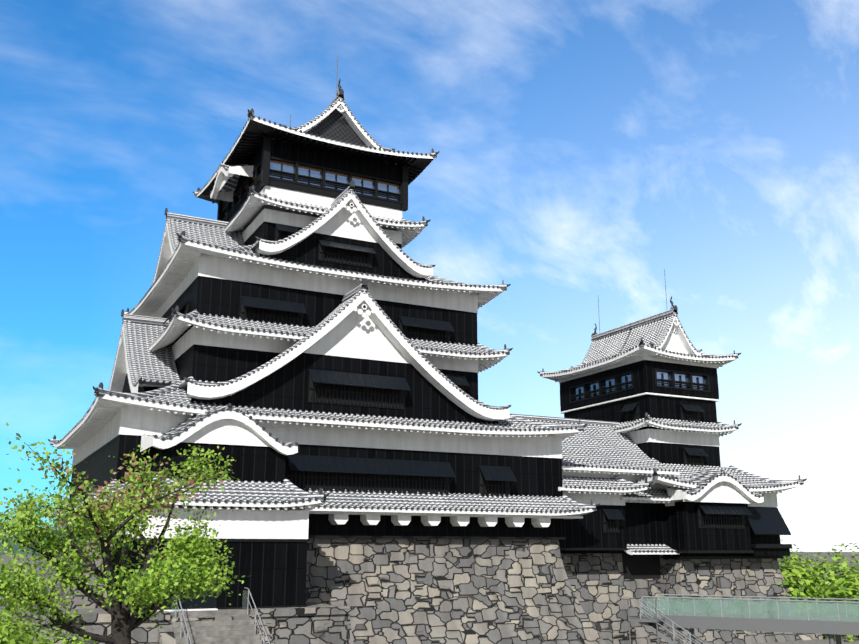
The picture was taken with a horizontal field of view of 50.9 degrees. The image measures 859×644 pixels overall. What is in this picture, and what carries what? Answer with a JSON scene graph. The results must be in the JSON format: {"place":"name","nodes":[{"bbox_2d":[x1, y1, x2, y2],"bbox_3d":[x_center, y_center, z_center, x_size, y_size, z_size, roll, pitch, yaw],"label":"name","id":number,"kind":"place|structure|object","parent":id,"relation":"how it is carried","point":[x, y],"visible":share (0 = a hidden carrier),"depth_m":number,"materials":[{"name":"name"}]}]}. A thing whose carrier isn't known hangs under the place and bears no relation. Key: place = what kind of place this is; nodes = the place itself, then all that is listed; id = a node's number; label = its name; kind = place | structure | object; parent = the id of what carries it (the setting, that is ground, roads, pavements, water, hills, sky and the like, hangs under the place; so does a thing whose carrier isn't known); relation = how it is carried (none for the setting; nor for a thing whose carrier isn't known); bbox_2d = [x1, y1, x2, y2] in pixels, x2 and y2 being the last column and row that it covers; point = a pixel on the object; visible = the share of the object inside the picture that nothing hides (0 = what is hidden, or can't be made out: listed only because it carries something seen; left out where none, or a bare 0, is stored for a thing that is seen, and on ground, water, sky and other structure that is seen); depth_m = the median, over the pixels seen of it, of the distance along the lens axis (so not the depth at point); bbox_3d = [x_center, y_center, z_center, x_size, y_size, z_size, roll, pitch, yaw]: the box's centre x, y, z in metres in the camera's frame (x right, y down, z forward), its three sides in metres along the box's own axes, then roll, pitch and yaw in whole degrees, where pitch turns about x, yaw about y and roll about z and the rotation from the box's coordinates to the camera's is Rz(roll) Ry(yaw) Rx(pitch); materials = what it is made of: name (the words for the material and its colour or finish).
{"place":"outdoors","nodes":[
{"label":"outdoors","id":0,"kind":"place"},
{"bbox_2d":[0,522,65,554],"bbox_3d":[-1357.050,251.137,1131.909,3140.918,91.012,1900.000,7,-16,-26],"label":"distant hills","id":1,"kind":"structure","parent":0,"point":[15,550],"depth_m":1356.68,"materials":[{"name":"plant"}]},
{"bbox_2d":[0,552,858,643],"bbox_3d":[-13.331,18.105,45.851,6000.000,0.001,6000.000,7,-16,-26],"label":"ground","id":2,"kind":"structure","parent":0,"point":[6,559],"depth_m":441.96,"materials":[{"name":"plant"}]},
{"bbox_2d":[0,423,244,643],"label":"cherry tree","id":3,"kind":"object","parent":2,"relation":"on","point":[202,559],"depth_m":21.60,"materials":[{"name":"green plant"}]},
{"bbox_2d":[10,602,353,643],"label":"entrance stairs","id":4,"kind":"structure","parent":2,"relation":"on","point":[315,623],"depth_m":42.11,"materials":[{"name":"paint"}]},
{"bbox_2d":[171,587,269,643],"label":"stair rails","id":5,"kind":"object","parent":4,"relation":"on","point":[182,614],"visible":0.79,"depth_m":41.15,"materials":[{"name":"metal"}]},
{"bbox_2d":[28,535,824,643],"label":"stone base","id":6,"kind":"object","parent":2,"relation":"on","point":[463,591],"visible":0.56,"depth_m":55.30,"materials":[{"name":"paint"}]},
{"bbox_2d":[46,54,599,611],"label":"keep","id":7,"kind":"structure","parent":6,"relation":"on","point":[302,346],"depth_m":55.33,"materials":[{"name":"paint"}]},
{"bbox_2d":[511,414,682,578],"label":"connecting wing","id":8,"kind":"structure","parent":6,"relation":"on","point":[634,531],"depth_m":63.72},
{"bbox_2d":[537,269,806,558],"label":"keep","id":9,"kind":"structure","parent":6,"relation":"on","point":[650,384],"depth_m":69.31,"materials":[{"name":"paint"}]},
{"bbox_2d":[0,540,858,643],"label":"bushes","id":10,"kind":"object","parent":2,"relation":"on","point":[846,585],"depth_m":68.38,"materials":[{"name":"green plant"}]},
{"bbox_2d":[627,594,858,643],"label":"glass railing","id":11,"kind":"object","parent":2,"relation":"on","point":[779,621],"visible":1,"depth_m":50.10,"materials":[{"name":"glass"}]},
{"bbox_2d":[0,0,858,551],"label":"sky","id":12,"kind":"structure","parent":0,"point":[590,150],"materials":[{"name":"blue"}]}
]}

